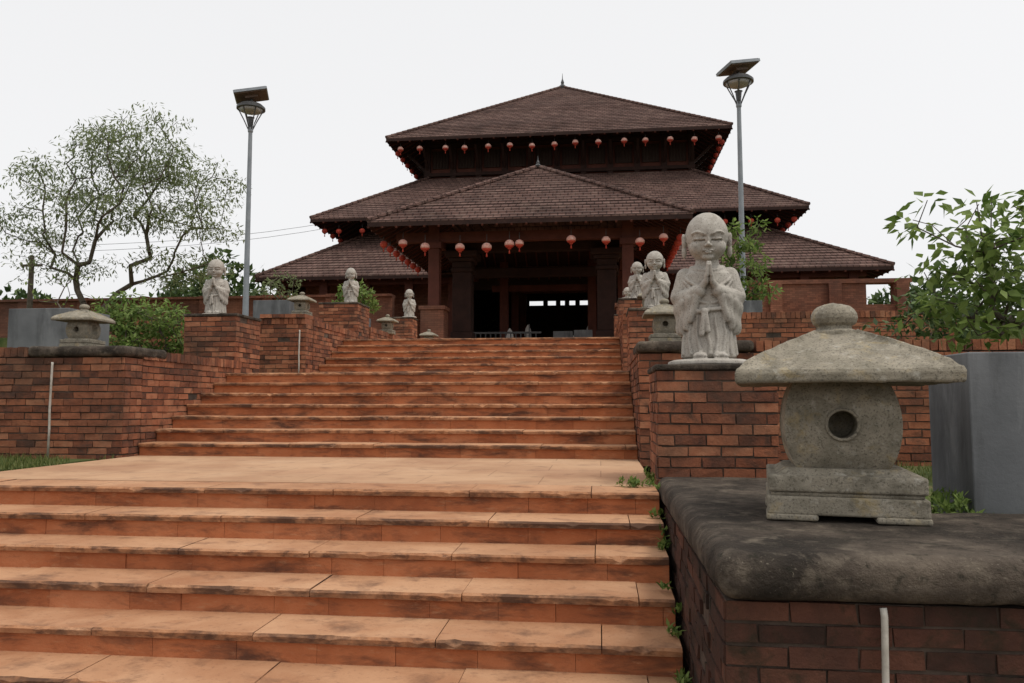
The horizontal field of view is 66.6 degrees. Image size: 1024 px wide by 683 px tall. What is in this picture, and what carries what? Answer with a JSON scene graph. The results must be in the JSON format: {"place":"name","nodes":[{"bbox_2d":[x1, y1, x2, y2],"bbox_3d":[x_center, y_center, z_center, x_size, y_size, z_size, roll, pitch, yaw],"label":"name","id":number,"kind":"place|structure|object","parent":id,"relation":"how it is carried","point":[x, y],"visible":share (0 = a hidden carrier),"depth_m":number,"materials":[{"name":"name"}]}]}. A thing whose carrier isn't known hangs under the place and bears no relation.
{"place":"outdoors","nodes":[
{"label":"outdoors","id":0,"kind":"place"},
{"bbox_2d":[419,329,438,337],"bbox_3d":[-2.645,-0.108,24.836,0.522,0.568,0.524,-1,-4,6],"label":"stone lantern","id":1,"kind":"object","parent":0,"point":[428,334],"visible":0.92,"depth_m":24.69,"materials":[{"name":"stone"}]},
{"bbox_2d":[0,328,1023,519],"bbox_3d":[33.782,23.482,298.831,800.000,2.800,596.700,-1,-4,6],"label":"terrace lawn","id":2,"kind":"structure","parent":0,"point":[3,342],"depth_m":8.78,"materials":[{"name":"green plant"}]},
{"bbox_2d":[21,255,42,308],"bbox_3d":[-21.557,-1.219,34.833,1.000,5.300,0.266,-1,-4,6],"label":"utility pole","id":3,"kind":"object","parent":2,"relation":"on","point":[29,293],"visible":0.37,"depth_m":34.88,"materials":[{"name":"brown wood"}]},
{"bbox_2d":[7,308,109,347],"bbox_3d":[-6.448,0.002,11.126,0.900,0.850,0.900,-1,-4,6],"label":"concrete planter","id":4,"kind":"object","parent":2,"relation":"on","point":[29,327],"visible":0.37,"depth_m":10.70,"materials":[{"name":"grey concrete"}]},
{"bbox_2d":[25,265,91,307],"bbox_3d":[-6.452,-0.706,11.202,0.993,0.793,0.638,-1,-4,6],"label":"bare shrub","id":5,"kind":"object","parent":4,"relation":"on","point":[60,283],"visible":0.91,"depth_m":11.22,"materials":[{"name":"brown plant"}]},
{"bbox_2d":[0,352,241,459],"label":"brickwork","id":6,"kind":"object","parent":2,"relation":"on","point":[117,407],"visible":0.78,"depth_m":8.99,"materials":[{"name":"brick"}]},
{"bbox_2d":[0,347,41,357],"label":"rowlock course","id":7,"kind":"object","parent":6,"relation":"on","point":[18,352],"visible":0.6,"depth_m":9.08,"materials":[{"name":"brick"}]},
{"bbox_2d":[47,362,53,457],"bbox_3d":[-5.280,0.786,8.915,0.032,1.102,0.030,-1,-4,6],"label":"drain pipe","id":8,"kind":"object","parent":6,"relation":"attached to","point":[49,409],"visible":0.89,"depth_m":8.91,"materials":[{"name":"plastic"}]},
{"bbox_2d":[28,345,166,358],"bbox_3d":[-4.955,0.144,9.381,1.221,0.134,0.907,-1,-4,6],"label":"coping","id":9,"kind":"object","parent":6,"relation":"on","point":[82,351],"visible":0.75,"depth_m":8.96,"materials":[{"name":"stone"}]},
{"bbox_2d":[51,304,115,345],"bbox_3d":[-5.239,-0.181,9.540,0.513,0.557,0.514,0,-4,4],"label":"stone lantern","id":10,"kind":"object","parent":9,"relation":"on","point":[83,328],"visible":0.95,"depth_m":9.40,"materials":[{"name":"stone"}]},
{"bbox_2d":[0,100,251,312],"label":"feathery tree","id":11,"kind":"object","parent":2,"relation":"on","point":[125,169],"visible":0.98,"depth_m":31.97,"materials":[{"name":"green plant"}]},
{"bbox_2d":[89,287,190,353],"bbox_3d":[-6.207,-0.194,13.047,2.345,1.541,1.641,-1,-4,6],"label":"leafy shrub","id":12,"kind":"object","parent":2,"relation":"on","point":[130,331],"visible":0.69,"depth_m":12.88,"materials":[{"name":"green plant"}]},
{"bbox_2d":[0,293,394,337],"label":"brick compound wall","id":13,"kind":"structure","parent":2,"relation":"on","point":[195,305],"depth_m":35.89,"materials":[{"name":"brown brick"}]},
{"bbox_2d":[183,313,261,372],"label":"brick pier","id":14,"kind":"structure","parent":2,"relation":"on","point":[232,336],"depth_m":11.91,"materials":[{"name":"brick"}]},
{"bbox_2d":[202,259,229,313],"bbox_3d":[-4.701,-0.850,12.399,0.480,0.918,0.439,0,-4,-2],"label":"child monk statue","id":15,"kind":"object","parent":14,"relation":"on","point":[216,290],"visible":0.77,"depth_m":12.30,"materials":[{"name":"stone"}]},
{"bbox_2d":[109,314,357,372],"bbox_3d":[-6.411,0.254,16.198,5.614,1.259,3.110,-1,-4,6],"label":"brickwork","id":16,"kind":"object","parent":2,"relation":"on","point":[320,341],"visible":0.27,"depth_m":14.49,"materials":[{"name":"brick"}]},
{"bbox_2d":[298,330,299,372],"bbox_3d":[-3.919,0.234,14.357,0.032,0.892,0.030,-1,-4,6],"label":"drain pipe","id":17,"kind":"object","parent":16,"relation":"attached to","point":[299,353],"visible":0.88,"depth_m":14.35,"materials":[{"name":"plastic"}]},
{"bbox_2d":[287,292,316,315],"bbox_3d":[-4.023,-0.715,14.945,0.437,0.475,0.438,0,-4,5],"label":"stone lantern","id":18,"kind":"object","parent":16,"relation":"on","point":[301,301],"visible":1,"depth_m":14.82,"materials":[{"name":"stone"}]},
{"bbox_2d":[233,86,268,315],"bbox_3d":[-6.115,-2.911,18.079,0.754,6.062,0.649,1,-5,-12],"label":"solar street lamp","id":19,"kind":"object","parent":2,"relation":"on","point":[247,100],"visible":0.89,"depth_m":18.08,"materials":[{"name":"metal"}]},
{"bbox_2d":[253,300,294,317],"bbox_3d":[-4.977,-0.409,16.644,0.800,0.850,0.800,-1,-4,6],"label":"concrete planter","id":20,"kind":"object","parent":2,"relation":"on","point":[273,307],"visible":0.24,"depth_m":16.27,"materials":[{"name":"grey concrete"}]},
{"bbox_2d":[250,269,304,299],"bbox_3d":[-4.965,-1.107,16.675,1.062,0.846,0.874,-2,-5,22],"label":"leafy shrub","id":21,"kind":"object","parent":20,"relation":"in","point":[276,287],"visible":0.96,"depth_m":16.66,"materials":[{"name":"green plant"}]},
{"bbox_2d":[0,337,682,682],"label":"grand staircase","id":22,"kind":"structure","parent":2,"relation":"on","point":[443,510],"depth_m":5.15,"materials":[{"name":"orange stone"}]},
{"bbox_2d":[318,302,369,338],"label":"brick pier","id":23,"kind":"structure","parent":22,"relation":"on","point":[352,316],"depth_m":17.58,"materials":[{"name":"brick"}]},
{"bbox_2d":[342,268,359,301],"bbox_3d":[-3.721,-1.278,18.025,0.443,0.848,0.406,0,-4,1],"label":"child monk statue","id":24,"kind":"object","parent":23,"relation":"on","point":[350,287],"visible":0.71,"depth_m":17.93,"materials":[{"name":"stone"}]},
{"bbox_2d":[368,327,405,338],"bbox_3d":[-3.148,0.179,21.991,0.422,0.510,7.112,-1,-4,6],"label":"brickwork","id":25,"kind":"object","parent":22,"relation":"on","point":[374,333],"visible":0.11,"depth_m":19.23,"materials":[{"name":"brick"}]},
{"bbox_2d":[376,314,398,334],"bbox_3d":[-3.221,-0.446,20.183,0.475,0.516,0.476,-1,-4,6],"label":"stone lantern","id":26,"kind":"object","parent":25,"relation":"on","point":[387,322],"visible":0.98,"depth_m":20.05,"materials":[{"name":"stone"}]},
{"bbox_2d":[391,317,417,338],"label":"brick pier","id":27,"kind":"structure","parent":22,"relation":"on","point":[405,327],"depth_m":22.61,"materials":[{"name":"brick"}]},
{"bbox_2d":[403,289,416,317],"bbox_3d":[-3.018,-1.115,22.929,0.443,0.848,0.406,0,-4,1],"label":"child monk statue","id":28,"kind":"object","parent":27,"relation":"on","point":[409,304],"visible":0.9,"depth_m":22.84,"materials":[{"name":"stone"}]},
{"bbox_2d":[613,314,617,335],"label":"brick pier","id":29,"kind":"structure","parent":22,"relation":"on","point":[615,317],"depth_m":21.93,"materials":[{"name":"brick"}]},
{"bbox_2d":[623,287,630,297],"bbox_3d":[3.291,-1.146,22.219,0.438,0.798,0.401,-1,-4,6],"label":"child monk statue","id":30,"kind":"object","parent":29,"relation":"on","point":[626,293],"visible":0.21,"depth_m":22.14,"materials":[{"name":"stone"}]},
{"bbox_2d":[617,298,642,336],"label":"brick pier","id":31,"kind":"structure","parent":22,"relation":"on","point":[624,303],"depth_m":16.86,"materials":[{"name":"brick"}]},
{"bbox_2d":[628,262,643,297],"bbox_3d":[2.770,-1.339,17.245,0.465,0.848,0.426,-1,-5,12],"label":"child monk statue","id":32,"kind":"object","parent":31,"relation":"on","point":[634,280],"visible":0.66,"depth_m":17.15,"materials":[{"name":"stone"}]},
{"bbox_2d":[614,465,994,682],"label":"weeds","id":33,"kind":"object","parent":22,"relation":"on","point":[937,497],"visible":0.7,"depth_m":4.06,"materials":[{"name":"green plant"}]},
{"bbox_2d":[0,452,939,511],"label":"grass","id":34,"kind":"structure","parent":2,"relation":"on","point":[41,461],"depth_m":7.90,"materials":[{"name":"green plant"}]},
{"bbox_2d":[0,247,1017,334],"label":"distant trees","id":35,"kind":"object","parent":2,"relation":"on","point":[235,290],"visible":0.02,"depth_m":46.16,"materials":[{"name":"green plant"}]},
{"bbox_2d":[254,73,894,338],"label":"temple hall","id":36,"kind":"structure","parent":2,"relation":"on","point":[544,198],"depth_m":39.62,"materials":[{"name":"wood"}]},
{"bbox_2d":[30,225,319,252],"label":"power line","id":37,"kind":"object","parent":36,"relation":"attached to","point":[184,245],"visible":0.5,"depth_m":46.84,"materials":[{"name":"metal"}]},
{"bbox_2d":[380,226,682,275],"bbox_3d":[0.870,-3.249,30.115,10.880,1.016,6.319,-1,-4,6],"label":"paper lantern string","id":38,"kind":"object","parent":36,"relation":"attached to","point":[519,244],"visible":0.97,"depth_m":27.37,"materials":[{"name":"paper"}]},
{"bbox_2d":[322,216,796,242],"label":"paper lantern string","id":39,"kind":"object","parent":36,"relation":"attached to","point":[776,220],"visible":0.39,"depth_m":41.93,"materials":[{"name":"paper"}]},
{"bbox_2d":[395,130,724,178],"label":"paper lantern string","id":40,"kind":"object","parent":36,"relation":"attached to","point":[694,139],"visible":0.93,"depth_m":45.62,"materials":[{"name":"paper"}]},
{"bbox_2d":[626,308,681,370],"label":"brick pier","id":41,"kind":"structure","parent":2,"relation":"on","point":[639,328],"depth_m":11.17,"materials":[{"name":"brick"}]},
{"bbox_2d":[640,251,669,307],"bbox_3d":[2.133,-0.900,11.630,0.493,0.898,0.451,-1,-5,12],"label":"child monk statue","id":42,"kind":"object","parent":41,"relation":"on","point":[655,283],"visible":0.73,"depth_m":11.53,"materials":[{"name":"stone"}]},
{"bbox_2d":[647,364,780,499],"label":"brick pier","id":43,"kind":"structure","parent":2,"relation":"on","point":[711,420],"depth_m":5.76,"materials":[{"name":"brick"}]},
{"bbox_2d":[668,213,745,363],"bbox_3d":[1.560,-0.413,6.223,0.641,1.227,0.587,-1,-5,10],"label":"child monk statue","id":44,"kind":"object","parent":43,"relation":"on","point":[708,296],"visible":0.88,"depth_m":6.09,"materials":[{"name":"stone"}]},
{"bbox_2d":[716,58,759,300],"bbox_3d":[4.945,-3.068,16.841,0.754,6.182,0.649,1,-5,-18],"label":"solar street lamp","id":45,"kind":"object","parent":2,"relation":"on","point":[735,72],"visible":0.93,"depth_m":16.88,"materials":[{"name":"metal"}]},
{"bbox_2d":[743,300,762,312],"bbox_3d":[4.513,-0.418,15.572,0.800,0.700,0.800,-1,-4,6],"label":"concrete planter","id":46,"kind":"object","parent":2,"relation":"on","point":[753,306],"visible":0.19,"depth_m":15.17,"materials":[{"name":"grey concrete"}]},
{"bbox_2d":[720,215,784,306],"bbox_3d":[4.638,-1.571,15.605,1.112,1.976,1.441,4,-6,-44],"label":"leafy shrub","id":47,"kind":"object","parent":46,"relation":"in","point":[749,246],"visible":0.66,"depth_m":15.53,"materials":[{"name":"green plant"}]},
{"bbox_2d":[618,309,956,370],"bbox_3d":[4.900,0.154,14.924,5.614,1.258,3.110,-1,-4,6],"label":"brickwork","id":48,"kind":"object","parent":2,"relation":"on","point":[771,326],"visible":0.16,"depth_m":13.46,"materials":[{"name":"brick"}]},
{"bbox_2d":[637,293,644,307],"bbox_3d":[2.507,-0.754,14.311,0.418,0.454,0.419,-1,-4,6],"label":"stone lantern","id":49,"kind":"object","parent":48,"relation":"on","point":[639,296],"visible":0.2,"depth_m":14.21,"materials":[{"name":"stone"}]},
{"bbox_2d":[628,351,1023,466],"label":"brickwork","id":50,"kind":"object","parent":2,"relation":"on","point":[915,447],"visible":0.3,"depth_m":8.01,"materials":[{"name":"brick"}]},
{"bbox_2d":[633,340,753,354],"bbox_3d":[1.966,0.082,8.603,1.219,0.134,0.904,-1,-4,6],"label":"coping","id":51,"kind":"object","parent":50,"relation":"on","point":[661,347],"visible":0.52,"depth_m":8.20,"materials":[{"name":"stone"}]},
{"bbox_2d":[642,298,681,340],"bbox_3d":[1.701,-0.225,8.708,0.475,0.516,0.476,-1,-4,6],"label":"stone lantern","id":52,"kind":"object","parent":51,"relation":"on","point":[661,315],"visible":0.81,"depth_m":8.57,"materials":[{"name":"stone"}]},
{"bbox_2d":[750,338,1023,352],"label":"rowlock course","id":53,"kind":"object","parent":50,"relation":"on","point":[937,346],"visible":0.3,"depth_m":7.93,"materials":[{"name":"brick"}]},
{"bbox_2d":[746,278,911,311],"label":"brick compound wall","id":54,"kind":"structure","parent":2,"relation":"on","point":[809,295],"depth_m":32.75,"materials":[{"name":"brown brick"}]},
{"bbox_2d":[661,501,1023,682],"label":"brickwork","id":55,"kind":"object","parent":2,"relation":"on","point":[723,638],"visible":0.64,"depth_m":2.79,"materials":[{"name":"brick"}]},
{"bbox_2d":[657,477,1023,605],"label":"coping","id":56,"kind":"object","parent":55,"relation":"on","point":[741,545],"visible":0.77,"depth_m":2.85,"materials":[{"name":"concrete"}]},
{"bbox_2d":[735,303,966,525],"bbox_3d":[1.603,0.322,3.852,0.950,1.032,0.952,-1,-5,17],"label":"stone lantern","id":57,"kind":"object","parent":56,"relation":"on","point":[836,375],"visible":1,"depth_m":3.56,"materials":[{"name":"stone"}]},
{"bbox_2d":[880,608,889,682],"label":"drain pipe","id":58,"kind":"object","parent":55,"relation":"attached to","point":[884,643],"visible":1,"depth_m":2.72,"materials":[{"name":"plastic"}]},
{"bbox_2d":[862,251,1023,339],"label":"leafy shrub","id":59,"kind":"object","parent":2,"relation":"on","point":[1010,305],"visible":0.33,"depth_m":8.93,"materials":[{"name":"green plant"}]},
{"bbox_2d":[883,185,1023,353],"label":"leafy shrub","id":60,"kind":"object","parent":2,"relation":"on","point":[986,254],"visible":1,"depth_m":6.16,"materials":[{"name":"green plant"}]},
{"bbox_2d":[929,352,1023,513],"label":"concrete planter","id":61,"kind":"object","parent":2,"relation":"on","point":[977,432],"visible":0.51,"depth_m":4.01,"materials":[{"name":"grey concrete"}]},
{"bbox_2d":[0,0,1023,318],"label":"sky","id":62,"kind":"structure","parent":0,"point":[850,109],"materials":[{"name":"white"}]},
{"bbox_3d":[-3.934,-0.225,19.641,0.600,0.750,0.600,-1,-4,6],"label":"concrete planter","id":63,"kind":"object","parent":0,"visible":0},
{"bbox_2d":[332,278,380,313],"bbox_3d":[-3.940,-1.031,19.712,1.308,1.218,1.179,-1,-4,6],"label":"leafy shrub","id":64,"kind":"object","parent":63,"relation":"in","point":[365,293],"visible":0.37,"depth_m":19.56,"materials":[{"name":"green plant"}]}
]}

